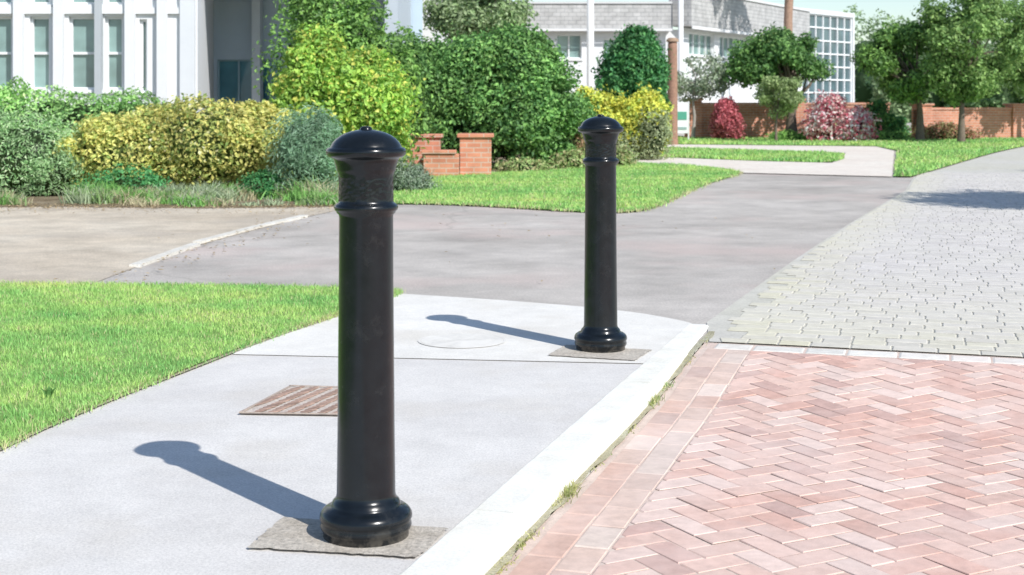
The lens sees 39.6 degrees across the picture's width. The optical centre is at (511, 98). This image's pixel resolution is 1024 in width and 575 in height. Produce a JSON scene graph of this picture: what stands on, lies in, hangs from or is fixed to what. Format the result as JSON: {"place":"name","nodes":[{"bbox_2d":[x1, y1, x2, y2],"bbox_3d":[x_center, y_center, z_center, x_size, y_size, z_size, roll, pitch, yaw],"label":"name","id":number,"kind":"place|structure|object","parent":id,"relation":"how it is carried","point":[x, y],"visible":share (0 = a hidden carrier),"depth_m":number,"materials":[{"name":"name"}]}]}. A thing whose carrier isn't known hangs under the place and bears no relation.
{"place":"outdoors","nodes":[
{"label":"outdoors","id":0,"kind":"place"},
{"bbox_2d":[0,206,334,283],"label":"tan driveway","id":1,"kind":"structure","parent":0,"point":[79,244],"depth_m":12.50,"materials":[{"name":"beige concrete"}]},
{"bbox_2d":[0,203,801,281],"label":"leaf litter","id":2,"kind":"object","parent":1,"relation":"on","point":[167,206],"visible":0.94,"depth_m":15.37,"materials":[{"name":"brown plant"}]},
{"bbox_2d":[0,280,400,449],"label":"lawn","id":3,"kind":"structure","parent":0,"point":[107,381],"depth_m":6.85,"materials":[{"name":"plant"}]},
{"bbox_2d":[1,141,560,207],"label":"planting bed","id":4,"kind":"object","parent":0,"point":[41,200],"visible":0.09,"depth_m":16.14,"materials":[{"name":"soil"}]},
{"bbox_2d":[0,99,88,196],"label":"grey green shrub","id":5,"kind":"object","parent":4,"relation":"on","point":[23,153],"visible":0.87,"depth_m":17.28,"materials":[{"name":"green plant"}]},
{"bbox_2d":[0,75,172,140],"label":"hedge","id":6,"kind":"object","parent":4,"relation":"on","point":[80,108],"visible":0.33,"depth_m":19.96,"materials":[{"name":"green plant"}]},
{"bbox_2d":[0,0,195,109],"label":"pilasters and roof","id":7,"kind":"object","parent":4,"relation":"on","point":[129,10],"visible":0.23,"depth_m":25.86,"materials":[{"name":"white paint"}]},
{"bbox_2d":[0,0,196,105],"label":"wall","id":8,"kind":"structure","parent":4,"relation":"on","point":[173,54],"depth_m":26.00,"materials":[{"name":"white paint"}]},
{"bbox_2d":[0,0,147,96],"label":"window frames","id":9,"kind":"structure","parent":8,"relation":"attached to","point":[85,90],"depth_m":26.08,"materials":[{"name":"white wood"}]},
{"bbox_2d":[0,0,145,90],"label":"window glass","id":10,"kind":"object","parent":9,"relation":"in","point":[83,42],"visible":0.6,"depth_m":26.14,"materials":[{"name":"glass"}]},
{"bbox_2d":[33,91,292,193],"bbox_3d":[-4.417,0.554,17.888,3.644,1.310,1.768,0,0,0],"label":"yellow privet shrub","id":11,"kind":"object","parent":4,"relation":"on","point":[186,145],"visible":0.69,"depth_m":17.39,"materials":[{"name":"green plant"}]},
{"bbox_2d":[0,173,338,207],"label":"groundcover plants","id":12,"kind":"object","parent":4,"relation":"on","point":[312,193],"visible":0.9,"depth_m":16.17,"materials":[{"name":"green plant"}]},
{"bbox_2d":[66,161,291,197],"bbox_3d":[-3.962,0.977,17.016,2.691,0.446,0.779,0,0,-5],"label":"dark green groundcover","id":13,"kind":"object","parent":4,"relation":"on","point":[260,183],"visible":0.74,"depth_m":16.89,"materials":[{"name":"green plant"}]},
{"bbox_2d":[197,0,213,111],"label":"return wall","id":14,"kind":"structure","parent":4,"relation":"on","point":[205,46],"depth_m":28.24,"materials":[{"name":"white paint"}]},
{"bbox_2d":[262,101,343,196],"bbox_3d":[-2.485,0.615,17.114,1.063,1.180,0.987,0,0,-32],"label":"rosemary shrub","id":15,"kind":"object","parent":4,"relation":"on","point":[305,144],"visible":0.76,"depth_m":16.90,"materials":[{"name":"green plant"}]},
{"bbox_2d":[214,0,422,101],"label":"recess wall","id":16,"kind":"structure","parent":4,"relation":"on","point":[232,29],"depth_m":31.00,"materials":[{"name":"grey paint"}]},
{"bbox_2d":[218,60,279,102],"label":"window frames","id":17,"kind":"structure","parent":16,"relation":"attached to","point":[238,76],"depth_m":31.08,"materials":[{"name":"grey metal"}]},
{"bbox_2d":[220,61,278,110],"bbox_3d":[-4.890,0.000,31.140,3.080,2.400,0.001,0,0,0],"label":"window glass","id":18,"kind":"object","parent":17,"relation":"in","point":[229,79],"visible":0.2,"depth_m":31.14,"materials":[{"name":"teal glass"}]},
{"bbox_2d":[252,0,410,102],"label":"entrance canopy","id":19,"kind":"object","parent":4,"relation":"on","point":[400,10],"visible":0.22,"depth_m":30.60,"materials":[{"name":"white paint"}]},
{"bbox_2d":[301,0,373,34],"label":"background tree","id":20,"kind":"object","parent":4,"relation":"on","point":[337,7],"visible":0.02,"depth_m":25.63,"materials":[{"name":"green plant"}]},
{"bbox_2d":[266,18,425,187],"bbox_3d":[-2.238,0.076,18.567,2.240,2.264,2.031,0,0,0],"label":"tall evergreen shrub","id":21,"kind":"object","parent":4,"relation":"on","point":[354,91],"visible":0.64,"depth_m":18.25,"materials":[{"name":"green plant"}]},
{"bbox_2d":[251,0,444,163],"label":"tall background shrub","id":22,"kind":"object","parent":4,"relation":"on","point":[358,32],"visible":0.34,"depth_m":20.98,"materials":[{"name":"green plant"}]},
{"bbox_2d":[407,133,493,175],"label":"brick wall","id":23,"kind":"structure","parent":4,"relation":"on","point":[475,153],"depth_m":21.70,"materials":[{"name":"brick"}]},
{"bbox_2d":[423,0,538,42],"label":"background tree","id":24,"kind":"object","parent":4,"relation":"on","point":[467,16],"visible":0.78,"depth_m":32.35,"materials":[{"name":"green plant"}]},
{"bbox_2d":[385,18,599,169],"bbox_3d":[-0.509,-0.096,24.482,4.097,2.628,2.523,0,0,0],"label":"green shrub","id":25,"kind":"object","parent":4,"relation":"on","point":[511,89],"visible":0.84,"depth_m":23.91,"materials":[{"name":"green plant"}]},
{"bbox_2d":[493,144,639,171],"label":"green plants","id":26,"kind":"object","parent":4,"relation":"on","point":[575,158],"visible":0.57,"depth_m":23.65,"materials":[{"name":"green plant"}]},
{"bbox_2d":[551,120,584,162],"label":"red brown shrub","id":27,"kind":"object","parent":4,"relation":"on","point":[577,141],"visible":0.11,"depth_m":24.96,"materials":[{"name":"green plant"}]},
{"bbox_2d":[587,0,593,89],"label":"white pole","id":28,"kind":"object","parent":4,"relation":"on","point":[590,38],"visible":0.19,"depth_m":44.90,"materials":[{"name":"white metal"}]},
{"bbox_2d":[584,106,675,159],"bbox_3d":[2.103,0.649,27.444,2.245,1.103,0.888,0,0,-12],"label":"olive shrub","id":29,"kind":"object","parent":4,"relation":"in","point":[655,145],"visible":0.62,"depth_m":27.40,"materials":[{"name":"green plant"}]},
{"bbox_2d":[0,352,642,574],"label":"sidewalk","id":30,"kind":"structure","parent":0,"point":[192,472],"depth_m":4.67,"materials":[{"name":"grey concrete"}]},
{"bbox_2d":[239,385,337,414],"bbox_3d":[-0.765,1.184,5.600,0.530,0.005,0.540,0,0,0],"label":"drain grate","id":31,"kind":"object","parent":30,"relation":"on","point":[294,402],"visible":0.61,"depth_m":5.55,"materials":[{"name":"metal"}]},
{"bbox_2d":[247,517,447,556],"bbox_3d":[-0.441,1.186,3.844,0.489,0.001,0.285,0,0,12],"label":"bollard footing","id":32,"kind":"object","parent":30,"relation":"on","point":[287,533],"visible":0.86,"depth_m":3.82,"materials":[{"name":"grey concrete"}]},
{"bbox_2d":[320,126,411,547],"bbox_3d":[-0.397,0.641,3.870,0.251,1.133,0.251,0,0,-17],"label":"bollard","id":33,"kind":"object","parent":30,"relation":"on","point":[366,507],"visible":1,"depth_m":3.80,"materials":[{"name":"black metal"}]},
{"bbox_2d":[234,294,691,362],"bbox_3d":[-0.088,1.190,7.370,1.933,0.001,2.153,0,0,17],"label":"sidewalk apron","id":34,"kind":"object","parent":30,"relation":"on","point":[530,331],"visible":0.77,"depth_m":7.29,"materials":[{"name":"grey concrete"}]},
{"bbox_2d":[418,333,505,347],"bbox_3d":[-0.245,1.187,6.980,0.432,0.001,0.432,0,0,0],"label":"access cover","id":35,"kind":"object","parent":34,"relation":"on","point":[462,340],"visible":1,"depth_m":6.97,"materials":[{"name":"concrete"}]},
{"bbox_2d":[549,345,650,359],"bbox_3d":[0.409,1.185,6.642,0.437,0.001,0.303,0,0,19],"label":"bollard footing","id":36,"kind":"object","parent":34,"relation":"on","point":[625,354],"visible":0.86,"depth_m":6.61,"materials":[{"name":"grey concrete"}]},
{"bbox_2d":[574,114,626,352],"bbox_3d":[0.420,0.641,6.740,0.251,1.133,0.251,0,0,27],"label":"bollard","id":37,"kind":"object","parent":34,"relation":"on","point":[600,332],"visible":0.99,"depth_m":6.67,"materials":[{"name":"black metal"}]},
{"bbox_2d":[423,0,450,43],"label":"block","id":38,"kind":"structure","parent":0,"point":[427,32],"depth_m":36.00,"materials":[{"name":"white paint"}]},
{"bbox_2d":[96,123,1023,403],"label":"asphalt road","id":39,"kind":"structure","parent":0,"point":[682,259],"depth_m":11.38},
{"bbox_2d":[129,215,307,266],"bbox_3d":[-2.460,1.199,12.260,0.221,0.042,4.345,0,0,8],"label":"driveway edging","id":40,"kind":"object","parent":39,"relation":"on","point":[172,252],"visible":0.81,"depth_m":11.79,"materials":[{"name":"concrete"}]},
{"bbox_2d":[0,166,741,451],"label":"grass edging","id":41,"kind":"object","parent":39,"relation":"on","point":[48,391],"depth_m":6.90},
{"bbox_2d":[400,324,707,574],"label":"kerb","id":42,"kind":"structure","parent":39,"relation":"on","point":[484,536],"depth_m":4.47,"materials":[{"name":"concrete"}]},
{"bbox_2d":[455,30,677,92],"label":"front wall","id":43,"kind":"structure","parent":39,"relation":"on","point":[600,36],"depth_m":50.00,"materials":[{"name":"white paint"}]},
{"bbox_2d":[556,35,659,60],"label":"window frames","id":44,"kind":"structure","parent":43,"relation":"attached to","point":[575,58],"depth_m":50.08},
{"bbox_2d":[452,36,613,58],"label":"window glass","id":45,"kind":"object","parent":44,"relation":"in","point":[574,45],"visible":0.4,"depth_m":50.14,"materials":[{"name":"glass"}]},
{"bbox_2d":[509,0,810,101],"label":"fascia trim","id":46,"kind":"structure","parent":43,"relation":"attached to","point":[680,34],"depth_m":49.50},
{"bbox_2d":[491,0,809,37],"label":"shingle fascia","id":47,"kind":"structure","parent":46,"relation":"attached to","point":[743,16],"depth_m":49.57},
{"bbox_2d":[683,27,800,102],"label":"side wall","id":48,"kind":"structure","parent":39,"relation":"on","point":[739,94],"depth_m":53.02,"materials":[{"name":"white paint"}]},
{"bbox_2d":[689,33,743,58],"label":"window frames","id":49,"kind":"structure","parent":48,"relation":"attached to","point":[705,35],"depth_m":52.21,"materials":[{"name":"white wood"}]},
{"bbox_2d":[689,34,741,56],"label":"window glass","id":50,"kind":"object","parent":49,"relation":"in","point":[702,44],"visible":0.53,"depth_m":52.15,"materials":[{"name":"glass"}]},
{"bbox_2d":[801,8,854,104],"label":"glazed wall","id":51,"kind":"structure","parent":39,"relation":"on","point":[832,13],"depth_m":65.91,"materials":[{"name":"white metal"}]},
{"bbox_2d":[805,14,851,104],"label":"window frames","id":52,"kind":"structure","parent":51,"relation":"attached to","point":[836,54],"depth_m":64.84,"materials":[{"name":"white metal"}]},
{"bbox_2d":[803,15,849,104],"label":"window glass","id":53,"kind":"object","parent":52,"relation":"in","point":[833,50],"visible":0.2,"depth_m":64.67,"materials":[{"name":"glass"}]},
{"bbox_2d":[393,161,739,211],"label":"lawn","id":54,"kind":"structure","parent":0,"point":[574,194],"depth_m":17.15,"materials":[{"name":"plant"}]},
{"bbox_2d":[393,152,442,191],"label":"silver plant","id":55,"kind":"object","parent":54,"relation":"on","point":[410,176],"visible":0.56,"depth_m":18.12,"materials":[{"name":"green plant"}]},
{"bbox_2d":[656,146,845,161],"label":"lawn","id":56,"kind":"structure","parent":0,"point":[753,160],"depth_m":27.50,"materials":[{"name":"plant"}]},
{"bbox_2d":[591,23,674,146],"bbox_3d":[2.757,-0.272,32.518,1.906,2.976,1.675,0,0,0],"label":"round evergreen shrub","id":57,"kind":"object","parent":56,"relation":"on","point":[631,61],"visible":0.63,"depth_m":32.05,"materials":[{"name":"green plant"}]},
{"bbox_2d":[495,343,1023,574],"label":"brick paving","id":58,"kind":"structure","parent":0,"point":[560,538],"depth_m":4.70,"materials":[{"name":"brick"}]},
{"bbox_2d":[484,331,714,574],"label":"joint silt","id":59,"kind":"object","parent":58,"relation":"on","point":[603,456],"visible":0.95,"depth_m":4.87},
{"bbox_2d":[490,337,708,573],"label":"weeds","id":60,"kind":"object","parent":59,"relation":"on","point":[569,490],"visible":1,"depth_m":4.46,"materials":[{"name":"green plant"}]},
{"bbox_2d":[631,144,893,176],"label":"concrete path","id":61,"kind":"structure","parent":0,"point":[866,161],"depth_m":26.34,"materials":[{"name":"grey concrete"}]},
{"bbox_2d":[570,82,673,159],"bbox_3d":[2.088,0.441,27.972,2.212,1.542,1.392,0,0,0],"label":"golden shrub","id":62,"kind":"object","parent":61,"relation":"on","point":[624,112],"visible":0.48,"depth_m":27.65,"materials":[{"name":"yellow plant"}]},
{"bbox_2d":[666,38,678,144],"bbox_3d":[4.130,-0.180,36.600,0.316,2.760,0.319,0,0,0],"label":"wooden post","id":63,"kind":"object","parent":61,"relation":"on","point":[672,92],"visible":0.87,"depth_m":36.49,"materials":[{"name":"brown wood"}]},
{"bbox_2d":[512,0,1023,43],"label":"sky","id":64,"kind":"structure","parent":0,"point":[904,8],"materials":[{"name":"white"}]},
{"bbox_2d":[678,135,877,145],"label":"grass","id":65,"kind":"structure","parent":0,"point":[750,140],"depth_m":37.10,"materials":[{"name":"green plant"}]},
{"bbox_2d":[723,144,852,145],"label":"lawn","id":66,"kind":"structure","parent":0,"point":[786,144],"depth_m":36.46,"materials":[{"name":"plant"}]},
{"bbox_2d":[678,101,688,138],"bbox_3d":[4.660,0.640,38.992,0.400,1.120,0.055,0,0,0],"label":"garden sign","id":67,"kind":"object","parent":66,"relation":"on","point":[683,117],"visible":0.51,"depth_m":38.98,"materials":[{"name":"white plastic"}]},
{"bbox_2d":[666,49,734,138],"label":"wispy tree","id":68,"kind":"object","parent":66,"relation":"on","point":[703,84],"visible":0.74,"depth_m":40.76,"materials":[{"name":"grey plant"}]},
{"bbox_2d":[708,96,746,139],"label":"red leaf shrub","id":69,"kind":"object","parent":66,"relation":"on","point":[727,117],"visible":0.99,"depth_m":39.99,"materials":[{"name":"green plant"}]},
{"bbox_2d":[718,21,835,131],"bbox_3d":[7.478,-0.487,40.446,3.125,3.374,2.737,0,0,29],"label":"garden tree","id":70,"kind":"object","parent":66,"relation":"on","point":[779,52],"visible":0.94,"depth_m":39.93,"materials":[{"name":"green plant"}]},
{"bbox_2d":[752,75,806,140],"bbox_3d":[7.113,0.290,37.814,1.413,1.820,1.500,0,0,0],"label":"young tree","id":71,"kind":"object","parent":66,"relation":"on","point":[781,98],"visible":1,"depth_m":37.52,"materials":[{"name":"green plant"}]},
{"bbox_2d":[798,90,882,140],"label":"pink flowering shrub","id":72,"kind":"object","parent":66,"relation":"on","point":[827,117],"visible":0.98,"depth_m":38.28,"materials":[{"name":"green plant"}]},
{"bbox_2d":[784,0,792,33],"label":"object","id":73,"kind":"object","parent":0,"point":[788,14],"visible":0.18,"depth_m":50.88,"materials":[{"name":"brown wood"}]},
{"bbox_2d":[707,147,1023,356],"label":"paved road","id":74,"kind":"structure","parent":0,"point":[1007,161],"depth_m":9.55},
{"bbox_2d":[683,98,1023,137],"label":"garden brick wall","id":75,"kind":"structure","parent":74,"relation":"on","point":[1007,120],"depth_m":41.18,"materials":[{"name":"orange brick"}]},
{"bbox_2d":[720,172,1023,356],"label":"stone setts","id":76,"kind":"structure","parent":74,"relation":"on","point":[1012,318],"depth_m":9.31,"materials":[{"name":"grey stone"}]},
{"bbox_2d":[858,132,1023,175],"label":"lawn","id":77,"kind":"structure","parent":0,"point":[937,168],"depth_m":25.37,"materials":[{"name":"plant"}]},
{"bbox_2d":[764,128,914,140],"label":"green plants","id":78,"kind":"object","parent":77,"relation":"on","point":[886,134],"visible":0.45,"depth_m":39.00,"materials":[{"name":"green plant"}]},
{"bbox_2d":[855,96,911,135],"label":"dark garden shrub","id":79,"kind":"object","parent":77,"relation":"on","point":[878,107],"visible":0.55,"depth_m":39.62,"materials":[{"name":"green plant"}]},
{"bbox_2d":[849,17,940,139],"bbox_3d":[10.472,-0.519,38.599,2.506,3.438,2.750,0,0,21],"label":"street tree","id":80,"kind":"object","parent":77,"relation":"on","point":[888,60],"visible":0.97,"depth_m":38.02,"materials":[{"name":"green plant"}]},
{"bbox_2d":[908,121,982,139],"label":"red brown shrub","id":81,"kind":"object","parent":77,"relation":"on","point":[940,130],"visible":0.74,"depth_m":39.41,"materials":[{"name":"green plant"}]},
{"bbox_2d":[911,0,1023,141],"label":"street tree","id":82,"kind":"object","parent":77,"relation":"on","point":[950,67],"visible":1,"depth_m":36.69,"materials":[{"name":"green plant"}]},
{"bbox_2d":[986,0,1023,98],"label":"street tree","id":83,"kind":"object","parent":77,"relation":"on","point":[1017,20],"visible":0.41,"depth_m":40.50,"materials":[{"name":"green plant"}]},
{"label":"ground","id":84,"kind":"structure","parent":0,"visible":0},
{"bbox_2d":[843,3,1023,129],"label":"distant trees","id":85,"kind":"object","parent":84,"relation":"on","point":[866,89],"visible":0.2,"depth_m":52.99,"materials":[{"name":"green plant"}]}
]}

